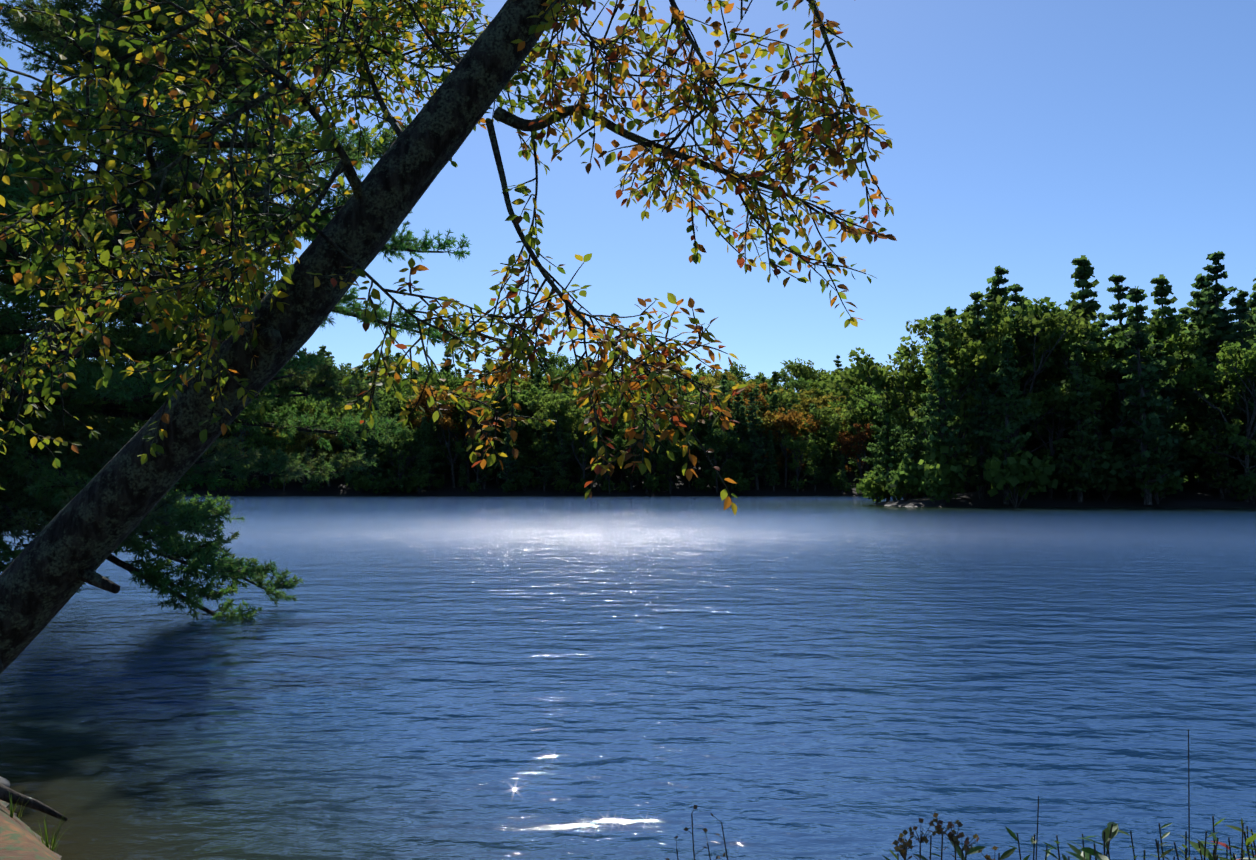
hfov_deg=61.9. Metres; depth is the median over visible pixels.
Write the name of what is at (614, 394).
forest tree
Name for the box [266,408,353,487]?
forest tree
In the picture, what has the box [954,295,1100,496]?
forest tree
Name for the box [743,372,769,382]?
forest tree
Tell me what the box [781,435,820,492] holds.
forest tree
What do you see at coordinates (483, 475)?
forest tree
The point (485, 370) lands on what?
forest tree
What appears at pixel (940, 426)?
forest tree
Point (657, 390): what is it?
forest tree
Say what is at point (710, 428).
forest tree
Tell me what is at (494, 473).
forest tree
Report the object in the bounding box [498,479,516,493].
forest tree
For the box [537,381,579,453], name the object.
forest tree
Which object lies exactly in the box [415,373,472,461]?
forest tree
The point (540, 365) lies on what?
forest tree
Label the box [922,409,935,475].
forest tree
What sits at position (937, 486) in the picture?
bush
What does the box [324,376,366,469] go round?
forest tree
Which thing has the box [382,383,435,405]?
forest tree
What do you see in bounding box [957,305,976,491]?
forest tree
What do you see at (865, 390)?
forest tree
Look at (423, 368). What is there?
forest tree
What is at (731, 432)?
forest tree
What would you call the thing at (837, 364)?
forest tree
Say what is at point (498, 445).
forest tree
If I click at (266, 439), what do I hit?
forest tree
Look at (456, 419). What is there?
forest tree
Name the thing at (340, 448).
forest tree
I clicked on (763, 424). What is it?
forest tree
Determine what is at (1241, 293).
forest tree
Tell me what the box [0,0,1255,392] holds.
sky
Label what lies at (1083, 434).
forest tree
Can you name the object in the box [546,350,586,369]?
forest tree
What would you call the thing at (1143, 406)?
forest tree
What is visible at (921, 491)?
forest tree
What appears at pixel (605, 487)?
forest tree
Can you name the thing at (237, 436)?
forest tree
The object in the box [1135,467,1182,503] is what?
bush
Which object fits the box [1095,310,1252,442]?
forest tree
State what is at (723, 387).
forest tree
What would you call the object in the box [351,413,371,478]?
forest tree
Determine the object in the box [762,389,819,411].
forest tree
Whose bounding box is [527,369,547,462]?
forest tree
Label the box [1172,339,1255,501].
forest tree
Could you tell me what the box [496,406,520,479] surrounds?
forest tree
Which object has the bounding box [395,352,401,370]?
forest tree
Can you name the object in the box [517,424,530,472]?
forest tree
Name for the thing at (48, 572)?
leaning beech tree
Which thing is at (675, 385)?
forest tree
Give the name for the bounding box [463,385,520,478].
forest tree
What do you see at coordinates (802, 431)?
forest tree
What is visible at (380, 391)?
forest tree
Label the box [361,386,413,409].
forest tree
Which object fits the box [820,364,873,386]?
forest tree
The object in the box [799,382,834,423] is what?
forest tree
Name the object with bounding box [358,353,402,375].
forest tree
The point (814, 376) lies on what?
forest tree
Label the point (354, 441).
forest tree
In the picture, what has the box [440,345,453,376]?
forest tree
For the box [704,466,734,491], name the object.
bush
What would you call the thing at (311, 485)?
forest tree
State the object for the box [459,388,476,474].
forest tree
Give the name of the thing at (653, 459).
forest tree
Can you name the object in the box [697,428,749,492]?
forest tree
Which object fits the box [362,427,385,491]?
forest tree
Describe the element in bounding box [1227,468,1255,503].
bush
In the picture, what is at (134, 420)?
forest tree
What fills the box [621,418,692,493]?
forest tree
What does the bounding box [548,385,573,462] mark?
forest tree
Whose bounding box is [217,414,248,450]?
forest tree
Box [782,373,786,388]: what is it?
forest tree
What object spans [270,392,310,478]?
forest tree
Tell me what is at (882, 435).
forest tree
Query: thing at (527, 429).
forest tree
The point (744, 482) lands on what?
bush
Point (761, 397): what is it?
forest tree
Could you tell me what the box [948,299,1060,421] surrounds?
forest tree
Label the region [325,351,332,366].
forest tree
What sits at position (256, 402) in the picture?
forest tree
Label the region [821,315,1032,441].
forest tree
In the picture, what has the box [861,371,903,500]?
forest tree
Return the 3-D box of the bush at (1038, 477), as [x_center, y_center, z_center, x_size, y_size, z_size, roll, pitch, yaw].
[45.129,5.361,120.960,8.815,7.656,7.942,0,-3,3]
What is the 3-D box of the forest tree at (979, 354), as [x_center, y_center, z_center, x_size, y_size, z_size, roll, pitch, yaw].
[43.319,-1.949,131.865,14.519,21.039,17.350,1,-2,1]
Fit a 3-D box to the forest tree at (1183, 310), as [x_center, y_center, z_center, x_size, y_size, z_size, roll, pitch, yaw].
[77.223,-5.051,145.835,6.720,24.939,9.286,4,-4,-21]
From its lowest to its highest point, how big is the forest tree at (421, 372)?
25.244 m
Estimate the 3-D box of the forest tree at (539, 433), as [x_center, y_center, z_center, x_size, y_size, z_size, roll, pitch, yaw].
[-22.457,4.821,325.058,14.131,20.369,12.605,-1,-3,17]
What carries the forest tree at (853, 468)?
on the terrain
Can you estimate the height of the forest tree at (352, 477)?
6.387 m
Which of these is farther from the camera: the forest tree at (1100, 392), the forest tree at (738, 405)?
the forest tree at (738, 405)
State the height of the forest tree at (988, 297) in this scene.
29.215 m
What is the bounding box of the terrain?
[0,438,1255,859]
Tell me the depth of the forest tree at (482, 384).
398.41 m
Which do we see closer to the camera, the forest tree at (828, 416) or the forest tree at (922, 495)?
the forest tree at (922, 495)
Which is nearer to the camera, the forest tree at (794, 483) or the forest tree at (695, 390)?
the forest tree at (794, 483)
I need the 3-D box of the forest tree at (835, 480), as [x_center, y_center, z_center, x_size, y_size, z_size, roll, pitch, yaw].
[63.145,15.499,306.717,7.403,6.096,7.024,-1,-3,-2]
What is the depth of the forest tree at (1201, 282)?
153.90 m
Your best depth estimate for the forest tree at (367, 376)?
324.48 m
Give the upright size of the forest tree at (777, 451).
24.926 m
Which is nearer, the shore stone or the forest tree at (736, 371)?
the shore stone
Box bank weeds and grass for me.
[9,729,1255,859]
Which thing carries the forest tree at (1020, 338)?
on the terrain
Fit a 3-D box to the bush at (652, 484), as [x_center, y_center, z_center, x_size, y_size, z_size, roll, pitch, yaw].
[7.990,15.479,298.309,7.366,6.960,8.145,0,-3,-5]
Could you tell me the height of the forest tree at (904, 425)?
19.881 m
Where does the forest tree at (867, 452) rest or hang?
on the terrain
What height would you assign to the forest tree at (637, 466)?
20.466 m
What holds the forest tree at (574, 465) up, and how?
on the terrain
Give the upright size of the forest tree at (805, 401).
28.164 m
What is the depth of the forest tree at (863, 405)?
319.00 m
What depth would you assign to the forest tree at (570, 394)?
322.95 m
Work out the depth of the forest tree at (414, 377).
327.53 m
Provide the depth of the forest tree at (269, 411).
313.22 m
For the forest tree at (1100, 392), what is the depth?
128.89 m
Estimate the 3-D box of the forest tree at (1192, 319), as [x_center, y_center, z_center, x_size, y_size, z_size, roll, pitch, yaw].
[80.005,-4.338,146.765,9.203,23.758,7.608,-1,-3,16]
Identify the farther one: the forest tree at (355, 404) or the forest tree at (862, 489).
the forest tree at (355, 404)
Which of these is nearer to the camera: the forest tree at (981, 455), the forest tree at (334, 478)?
the forest tree at (981, 455)
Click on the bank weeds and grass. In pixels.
(1110, 831)
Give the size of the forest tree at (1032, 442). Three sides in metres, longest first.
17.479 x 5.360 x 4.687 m
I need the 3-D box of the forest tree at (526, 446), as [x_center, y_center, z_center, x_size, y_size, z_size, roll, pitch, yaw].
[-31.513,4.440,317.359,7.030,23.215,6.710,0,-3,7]
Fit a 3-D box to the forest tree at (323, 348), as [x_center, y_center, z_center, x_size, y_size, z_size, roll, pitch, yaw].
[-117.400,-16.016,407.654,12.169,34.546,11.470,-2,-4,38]
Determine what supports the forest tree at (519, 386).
on the terrain
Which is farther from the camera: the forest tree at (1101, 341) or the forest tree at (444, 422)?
the forest tree at (444, 422)
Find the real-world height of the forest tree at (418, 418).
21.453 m
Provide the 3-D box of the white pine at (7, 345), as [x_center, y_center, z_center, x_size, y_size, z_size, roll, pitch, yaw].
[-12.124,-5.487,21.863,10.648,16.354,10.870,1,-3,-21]
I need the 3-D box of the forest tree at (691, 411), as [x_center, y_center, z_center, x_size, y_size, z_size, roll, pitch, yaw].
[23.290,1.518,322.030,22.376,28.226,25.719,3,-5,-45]
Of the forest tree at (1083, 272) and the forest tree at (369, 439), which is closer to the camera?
the forest tree at (1083, 272)
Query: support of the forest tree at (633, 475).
on the terrain
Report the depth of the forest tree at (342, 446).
313.52 m
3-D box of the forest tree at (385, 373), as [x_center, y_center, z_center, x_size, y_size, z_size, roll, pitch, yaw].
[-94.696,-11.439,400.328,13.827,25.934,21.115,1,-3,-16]
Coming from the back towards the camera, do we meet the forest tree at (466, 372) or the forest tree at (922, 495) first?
the forest tree at (466, 372)
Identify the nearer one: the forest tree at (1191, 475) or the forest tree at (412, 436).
the forest tree at (1191, 475)
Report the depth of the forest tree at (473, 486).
296.67 m
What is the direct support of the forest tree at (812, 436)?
on the terrain
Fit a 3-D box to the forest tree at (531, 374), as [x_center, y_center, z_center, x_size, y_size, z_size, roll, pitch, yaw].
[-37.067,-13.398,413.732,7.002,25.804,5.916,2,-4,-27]
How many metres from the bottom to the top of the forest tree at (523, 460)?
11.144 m
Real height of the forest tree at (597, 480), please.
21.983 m
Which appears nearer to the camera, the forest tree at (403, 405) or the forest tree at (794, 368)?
the forest tree at (403, 405)
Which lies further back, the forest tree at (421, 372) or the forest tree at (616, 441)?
the forest tree at (421, 372)
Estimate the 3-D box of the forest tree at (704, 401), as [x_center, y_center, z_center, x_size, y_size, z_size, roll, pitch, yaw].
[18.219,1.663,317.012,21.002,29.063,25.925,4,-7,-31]
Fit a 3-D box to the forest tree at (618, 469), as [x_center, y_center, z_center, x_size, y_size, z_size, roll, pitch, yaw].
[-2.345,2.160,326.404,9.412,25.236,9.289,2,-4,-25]
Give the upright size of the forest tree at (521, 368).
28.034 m
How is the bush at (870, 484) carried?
on the terrain
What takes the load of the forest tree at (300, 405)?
on the terrain
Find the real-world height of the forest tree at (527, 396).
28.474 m
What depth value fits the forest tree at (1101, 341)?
137.28 m
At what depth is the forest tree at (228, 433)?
314.87 m
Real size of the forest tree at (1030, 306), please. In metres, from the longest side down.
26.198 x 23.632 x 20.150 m
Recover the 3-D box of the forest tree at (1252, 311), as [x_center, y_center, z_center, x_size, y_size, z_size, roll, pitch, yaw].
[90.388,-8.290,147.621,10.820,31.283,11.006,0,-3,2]
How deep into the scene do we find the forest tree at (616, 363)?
442.06 m
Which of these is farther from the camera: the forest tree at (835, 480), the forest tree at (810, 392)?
the forest tree at (810, 392)
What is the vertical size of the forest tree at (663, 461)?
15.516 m
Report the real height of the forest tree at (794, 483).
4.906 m
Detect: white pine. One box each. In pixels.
[0,0,305,480]
[0,0,486,621]
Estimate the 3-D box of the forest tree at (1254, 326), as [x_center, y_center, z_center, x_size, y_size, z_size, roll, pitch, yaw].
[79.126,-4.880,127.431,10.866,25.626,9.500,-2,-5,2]
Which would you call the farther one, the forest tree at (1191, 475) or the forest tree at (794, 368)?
the forest tree at (794, 368)
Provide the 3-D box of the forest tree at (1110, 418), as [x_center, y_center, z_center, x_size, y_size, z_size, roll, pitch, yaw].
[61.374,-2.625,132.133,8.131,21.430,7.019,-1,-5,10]
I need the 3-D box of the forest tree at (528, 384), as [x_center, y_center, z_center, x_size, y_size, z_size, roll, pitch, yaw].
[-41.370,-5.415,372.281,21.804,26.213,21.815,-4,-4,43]
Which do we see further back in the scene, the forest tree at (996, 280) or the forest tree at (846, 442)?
the forest tree at (846, 442)
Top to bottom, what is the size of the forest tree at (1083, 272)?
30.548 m
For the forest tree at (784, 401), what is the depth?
354.47 m
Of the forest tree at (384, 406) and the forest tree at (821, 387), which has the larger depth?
the forest tree at (821, 387)
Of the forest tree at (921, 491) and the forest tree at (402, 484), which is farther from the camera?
the forest tree at (402, 484)
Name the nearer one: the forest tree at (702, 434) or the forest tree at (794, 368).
the forest tree at (702, 434)
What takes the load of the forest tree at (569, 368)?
on the terrain
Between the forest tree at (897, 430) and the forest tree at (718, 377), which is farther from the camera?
the forest tree at (718, 377)
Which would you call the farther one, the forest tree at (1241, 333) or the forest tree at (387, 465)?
the forest tree at (387, 465)
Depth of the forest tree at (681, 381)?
379.65 m
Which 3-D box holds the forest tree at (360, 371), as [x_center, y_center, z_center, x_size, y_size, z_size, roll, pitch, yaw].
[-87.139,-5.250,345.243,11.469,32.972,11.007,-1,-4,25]
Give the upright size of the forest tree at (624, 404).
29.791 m
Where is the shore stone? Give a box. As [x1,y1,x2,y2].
[0,776,9,787]
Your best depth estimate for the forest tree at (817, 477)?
310.36 m
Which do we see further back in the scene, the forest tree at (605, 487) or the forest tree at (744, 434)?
the forest tree at (744, 434)
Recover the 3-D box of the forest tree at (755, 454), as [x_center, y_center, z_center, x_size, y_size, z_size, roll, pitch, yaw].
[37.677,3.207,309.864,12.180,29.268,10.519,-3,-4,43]
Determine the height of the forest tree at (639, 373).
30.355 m
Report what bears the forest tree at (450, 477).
on the terrain
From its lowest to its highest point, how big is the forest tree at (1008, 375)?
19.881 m
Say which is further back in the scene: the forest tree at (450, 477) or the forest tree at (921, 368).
the forest tree at (450, 477)
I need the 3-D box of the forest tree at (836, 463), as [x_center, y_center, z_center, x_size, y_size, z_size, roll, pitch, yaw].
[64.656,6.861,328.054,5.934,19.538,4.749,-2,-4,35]
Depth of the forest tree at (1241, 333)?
125.12 m
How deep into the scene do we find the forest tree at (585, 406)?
307.44 m
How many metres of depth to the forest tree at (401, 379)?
355.98 m
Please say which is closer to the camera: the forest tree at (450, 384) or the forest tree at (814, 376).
the forest tree at (450, 384)
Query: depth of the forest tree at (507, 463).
298.36 m
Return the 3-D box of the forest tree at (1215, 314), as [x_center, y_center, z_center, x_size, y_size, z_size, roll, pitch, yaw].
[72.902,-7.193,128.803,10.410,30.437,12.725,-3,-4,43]
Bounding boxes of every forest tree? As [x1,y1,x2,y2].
[114,402,145,428]
[175,474,199,490]
[215,410,246,455]
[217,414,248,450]
[219,409,255,478]
[227,393,281,483]
[238,418,316,482]
[246,406,260,479]
[257,391,280,481]
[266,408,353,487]
[268,431,315,490]
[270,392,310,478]
[270,430,341,491]
[277,396,355,485]
[302,479,323,492]
[316,356,352,375]
[319,345,326,356]
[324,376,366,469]
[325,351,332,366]
[330,412,355,482]
[331,400,348,475]
[332,443,344,479]
[335,418,380,486]
[337,472,360,489]
[343,384,404,448]
[346,360,429,388]
[350,378,397,486]
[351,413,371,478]
[354,393,418,478]
[355,365,364,449]
[355,374,381,459]
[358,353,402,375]
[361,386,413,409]
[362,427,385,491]
[364,371,393,389]
[374,428,433,491]
[379,413,394,482]
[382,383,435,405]
[388,390,436,472]
[391,375,444,394]
[391,407,410,477]
[392,475,414,492]
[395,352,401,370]
[404,370,433,379]
[405,381,492,487]
[406,412,445,465]
[407,371,419,458]
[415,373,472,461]
[425,366,455,374]
[425,370,462,398]
[433,407,453,480]
[433,410,470,473]
[435,394,495,485]
[437,386,511,470]
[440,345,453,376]
[444,434,458,478]
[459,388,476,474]
[460,403,504,477]
[463,357,475,380]
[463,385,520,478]
[465,435,498,491]
[466,480,480,492]
[474,419,493,488]
[476,371,484,388]
[479,383,517,483]
[480,356,535,376]
[482,353,495,387]
[486,369,520,388]
[487,369,531,391]
[492,385,554,476]
[492,399,570,475]
[494,383,536,395]
[495,377,531,390]
[495,427,519,492]
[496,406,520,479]
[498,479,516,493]
[501,391,530,463]
[505,387,543,447]
[508,452,538,489]
[517,407,534,466]
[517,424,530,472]
[525,393,606,471]
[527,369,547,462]
[529,338,550,383]
[529,368,534,384]
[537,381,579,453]
[537,419,560,475]
[539,366,581,391]
[542,368,592,390]
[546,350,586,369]
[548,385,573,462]
[549,362,592,373]
[555,383,616,419]
[558,402,580,482]
[561,407,611,492]
[572,479,588,494]
[575,401,605,487]
[579,412,627,484]
[579,435,625,493]
[583,353,619,368]
[587,416,605,489]
[590,388,659,484]
[597,477,614,492]
[602,377,651,433]
[612,370,672,391]
[613,408,626,476]
[614,413,648,479]
[619,396,643,489]
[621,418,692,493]
[628,399,676,475]
[630,380,680,397]
[630,418,645,485]
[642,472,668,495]
[644,439,685,493]
[648,426,658,470]
[658,375,684,388]
[658,380,690,485]
[661,381,703,396]
[663,411,681,488]
[667,386,723,483]
[674,416,719,486]
[675,367,707,382]
[679,392,748,458]
[680,376,701,471]
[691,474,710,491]
[695,371,738,383]
[696,377,746,419]
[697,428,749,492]
[699,415,726,475]
[701,423,718,489]
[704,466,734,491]
[707,361,769,387]
[709,370,737,384]
[714,379,771,431]
[716,380,734,471]
[716,382,768,422]
[717,392,745,489]
[721,373,728,382]
[727,392,754,469]
[730,412,754,479]
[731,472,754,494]
[734,392,772,489]
[738,379,757,388]
[739,400,751,472]
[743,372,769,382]
[743,410,797,485]
[749,388,768,480]
[756,377,833,409]
[759,376,765,393]
[759,392,786,469]
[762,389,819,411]
[762,407,822,487]
[764,430,781,490]
[767,357,817,393]
[769,390,815,414]
[770,371,778,390]
[770,387,820,411]
[773,403,797,472]
[777,419,808,480]
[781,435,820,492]
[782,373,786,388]
[788,476,806,490]
[789,407,805,475]
[791,392,871,446]
[793,368,831,390]
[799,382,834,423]
[803,444,825,490]
[805,397,866,484]
[806,374,846,391]
[806,404,825,484]
[817,414,832,475]
[819,384,876,466]
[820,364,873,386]
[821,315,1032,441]
[822,433,834,488]
[829,399,842,411]
[829,424,841,482]
[830,473,855,492]
[833,355,844,379]
[833,423,873,493]
[837,453,847,493]
[838,401,882,445]
[846,376,874,394]
[847,417,872,477]
[847,418,867,481]
[847,421,881,472]
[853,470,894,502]
[856,390,891,462]
[856,469,887,503]
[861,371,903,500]
[863,397,936,438]
[867,438,884,476]
[871,400,892,470]
[873,458,913,498]
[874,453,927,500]
[889,373,927,498]
[890,489,902,500]
[891,391,926,498]
[891,451,932,498]
[899,400,925,497]
[904,457,929,496]
[906,351,960,493]
[908,313,966,498]
[908,335,1037,496]
[909,406,924,497]
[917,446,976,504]
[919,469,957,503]
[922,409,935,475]
[941,306,961,493]
[947,332,978,492]
[948,291,1015,493]
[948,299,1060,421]
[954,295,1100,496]
[954,296,1121,442]
[957,265,1014,487]
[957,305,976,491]
[963,362,1000,498]
[978,334,1039,503]
[983,293,996,487]
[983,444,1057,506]
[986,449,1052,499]
[998,284,1053,485]
[1005,389,1104,497]
[1021,377,1040,457]
[1022,328,1162,495]
[1035,255,1121,491]
[1043,313,1101,494]
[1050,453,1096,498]
[1053,342,1109,501]
[1089,331,1137,433]
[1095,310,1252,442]
[1097,313,1109,353]
[1097,326,1137,492]
[1099,274,1139,425]
[1110,286,1180,504]
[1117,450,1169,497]
[1124,274,1202,465]
[1134,342,1197,497]
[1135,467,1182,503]
[1148,411,1173,501]
[1171,251,1254,493]
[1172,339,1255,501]
[1173,291,1237,489]
[1173,313,1194,485]
[1174,307,1191,481]
[1187,316,1214,478]
[1191,273,1214,324]
[1200,397,1237,498]
[1206,296,1255,496]
[1223,321,1250,489]
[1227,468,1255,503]
[1228,290,1250,476]
[1237,291,1255,341]
[1244,278,1255,339]
[1250,311,1255,350]
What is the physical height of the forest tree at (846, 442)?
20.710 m
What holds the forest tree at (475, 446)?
on the terrain
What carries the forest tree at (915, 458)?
on the terrain
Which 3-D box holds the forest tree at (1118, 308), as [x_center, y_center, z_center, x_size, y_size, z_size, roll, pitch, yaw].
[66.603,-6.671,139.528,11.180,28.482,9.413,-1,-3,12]
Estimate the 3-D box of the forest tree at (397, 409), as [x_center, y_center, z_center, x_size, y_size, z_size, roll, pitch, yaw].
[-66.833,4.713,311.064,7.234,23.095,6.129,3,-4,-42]
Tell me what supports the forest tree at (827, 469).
on the terrain
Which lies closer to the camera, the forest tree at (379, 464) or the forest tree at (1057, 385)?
the forest tree at (1057, 385)
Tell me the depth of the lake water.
11.22 m
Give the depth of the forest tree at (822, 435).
331.29 m
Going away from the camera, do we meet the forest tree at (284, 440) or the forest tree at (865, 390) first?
the forest tree at (284, 440)
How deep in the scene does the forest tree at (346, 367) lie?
388.60 m
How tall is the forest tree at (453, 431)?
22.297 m
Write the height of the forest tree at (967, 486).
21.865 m
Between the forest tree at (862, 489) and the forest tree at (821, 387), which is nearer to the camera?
the forest tree at (862, 489)
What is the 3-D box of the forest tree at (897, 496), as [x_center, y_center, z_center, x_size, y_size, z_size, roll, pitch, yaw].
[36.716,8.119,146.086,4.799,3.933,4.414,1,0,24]
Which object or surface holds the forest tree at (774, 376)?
on the terrain
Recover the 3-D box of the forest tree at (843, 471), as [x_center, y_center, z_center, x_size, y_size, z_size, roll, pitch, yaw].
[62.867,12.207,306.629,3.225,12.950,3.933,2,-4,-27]
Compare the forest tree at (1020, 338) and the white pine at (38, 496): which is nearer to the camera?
the white pine at (38, 496)
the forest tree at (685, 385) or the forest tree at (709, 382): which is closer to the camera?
the forest tree at (685, 385)
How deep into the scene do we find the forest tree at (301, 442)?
300.97 m
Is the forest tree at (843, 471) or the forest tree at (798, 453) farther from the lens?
the forest tree at (798, 453)
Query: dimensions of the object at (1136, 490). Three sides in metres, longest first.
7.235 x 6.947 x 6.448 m
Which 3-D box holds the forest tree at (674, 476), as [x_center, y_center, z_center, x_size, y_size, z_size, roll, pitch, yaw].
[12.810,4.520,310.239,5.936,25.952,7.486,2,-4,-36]
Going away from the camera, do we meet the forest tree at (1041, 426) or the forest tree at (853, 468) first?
the forest tree at (1041, 426)
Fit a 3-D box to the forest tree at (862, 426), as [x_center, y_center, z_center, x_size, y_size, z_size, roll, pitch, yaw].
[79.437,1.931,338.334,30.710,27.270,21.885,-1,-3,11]
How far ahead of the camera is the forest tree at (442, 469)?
312.96 m
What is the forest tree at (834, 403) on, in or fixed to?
on the terrain
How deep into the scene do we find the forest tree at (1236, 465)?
132.43 m
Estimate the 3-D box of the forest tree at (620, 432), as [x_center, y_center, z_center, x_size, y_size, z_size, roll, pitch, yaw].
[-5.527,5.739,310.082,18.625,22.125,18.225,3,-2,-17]
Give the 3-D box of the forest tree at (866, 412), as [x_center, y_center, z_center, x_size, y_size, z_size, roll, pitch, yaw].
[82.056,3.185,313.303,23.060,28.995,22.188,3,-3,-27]
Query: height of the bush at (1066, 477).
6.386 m
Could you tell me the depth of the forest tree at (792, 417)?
314.06 m
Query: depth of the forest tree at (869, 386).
376.31 m
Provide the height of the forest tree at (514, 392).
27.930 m
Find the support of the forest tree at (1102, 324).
on the terrain
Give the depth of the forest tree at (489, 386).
412.34 m
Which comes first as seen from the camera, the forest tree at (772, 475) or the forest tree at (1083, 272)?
the forest tree at (1083, 272)
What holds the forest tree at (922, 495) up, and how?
on the terrain
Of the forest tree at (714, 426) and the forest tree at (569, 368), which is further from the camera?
the forest tree at (569, 368)
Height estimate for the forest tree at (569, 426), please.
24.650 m
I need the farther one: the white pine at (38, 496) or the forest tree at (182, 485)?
the forest tree at (182, 485)
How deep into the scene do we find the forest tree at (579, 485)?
296.60 m
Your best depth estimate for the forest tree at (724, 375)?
375.54 m
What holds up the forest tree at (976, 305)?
on the terrain
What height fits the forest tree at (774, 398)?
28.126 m
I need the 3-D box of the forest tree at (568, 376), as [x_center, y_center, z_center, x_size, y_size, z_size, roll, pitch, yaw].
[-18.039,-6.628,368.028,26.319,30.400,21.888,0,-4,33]
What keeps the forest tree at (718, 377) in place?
on the terrain
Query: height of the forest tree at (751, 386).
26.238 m
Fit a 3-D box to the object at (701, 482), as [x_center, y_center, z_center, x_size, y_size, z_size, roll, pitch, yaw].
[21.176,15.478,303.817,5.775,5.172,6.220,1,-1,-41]
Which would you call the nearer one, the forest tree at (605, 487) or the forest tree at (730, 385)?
the forest tree at (605, 487)
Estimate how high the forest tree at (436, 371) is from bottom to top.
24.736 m
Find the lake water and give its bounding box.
[0,496,1255,859]
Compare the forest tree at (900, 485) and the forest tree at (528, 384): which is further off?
the forest tree at (528, 384)
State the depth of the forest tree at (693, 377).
419.07 m
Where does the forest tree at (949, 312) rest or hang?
on the terrain
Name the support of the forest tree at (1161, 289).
on the terrain
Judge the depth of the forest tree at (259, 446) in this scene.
315.90 m
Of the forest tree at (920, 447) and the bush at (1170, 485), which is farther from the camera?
the forest tree at (920, 447)
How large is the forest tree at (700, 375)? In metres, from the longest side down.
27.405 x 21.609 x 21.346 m
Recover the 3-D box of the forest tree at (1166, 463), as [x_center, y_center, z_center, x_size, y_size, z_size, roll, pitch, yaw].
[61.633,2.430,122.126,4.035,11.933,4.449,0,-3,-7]
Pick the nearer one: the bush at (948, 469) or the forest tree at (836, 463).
the bush at (948, 469)
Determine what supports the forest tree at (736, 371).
on the terrain
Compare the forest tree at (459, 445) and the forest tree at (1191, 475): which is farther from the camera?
the forest tree at (459, 445)
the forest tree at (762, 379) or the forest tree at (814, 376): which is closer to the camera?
the forest tree at (762, 379)
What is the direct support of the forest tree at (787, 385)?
on the terrain
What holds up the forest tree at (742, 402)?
on the terrain
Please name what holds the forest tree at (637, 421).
on the terrain
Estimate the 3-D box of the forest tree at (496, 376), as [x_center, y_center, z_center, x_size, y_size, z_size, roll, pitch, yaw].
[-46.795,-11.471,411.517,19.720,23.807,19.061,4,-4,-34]
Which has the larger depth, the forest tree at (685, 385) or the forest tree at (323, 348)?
the forest tree at (323, 348)
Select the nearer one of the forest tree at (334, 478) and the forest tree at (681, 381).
the forest tree at (334, 478)
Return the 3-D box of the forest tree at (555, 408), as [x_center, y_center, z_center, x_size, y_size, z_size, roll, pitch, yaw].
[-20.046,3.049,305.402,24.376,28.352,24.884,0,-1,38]
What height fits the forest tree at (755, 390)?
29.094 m
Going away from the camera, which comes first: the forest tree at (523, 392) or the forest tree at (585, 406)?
the forest tree at (585, 406)
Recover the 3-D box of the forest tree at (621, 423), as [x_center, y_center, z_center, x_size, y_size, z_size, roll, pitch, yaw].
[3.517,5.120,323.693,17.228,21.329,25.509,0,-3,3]
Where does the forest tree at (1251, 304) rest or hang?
on the terrain
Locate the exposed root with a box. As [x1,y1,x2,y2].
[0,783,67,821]
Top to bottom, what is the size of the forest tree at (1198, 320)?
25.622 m
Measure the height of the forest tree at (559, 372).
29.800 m
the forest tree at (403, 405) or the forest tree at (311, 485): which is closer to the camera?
the forest tree at (311, 485)
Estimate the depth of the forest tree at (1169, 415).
124.51 m
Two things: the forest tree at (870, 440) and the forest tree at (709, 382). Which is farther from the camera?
the forest tree at (709, 382)
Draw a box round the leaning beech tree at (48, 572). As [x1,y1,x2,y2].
[0,0,896,673]
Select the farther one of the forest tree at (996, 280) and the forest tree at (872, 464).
the forest tree at (872, 464)
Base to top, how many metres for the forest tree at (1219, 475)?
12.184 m

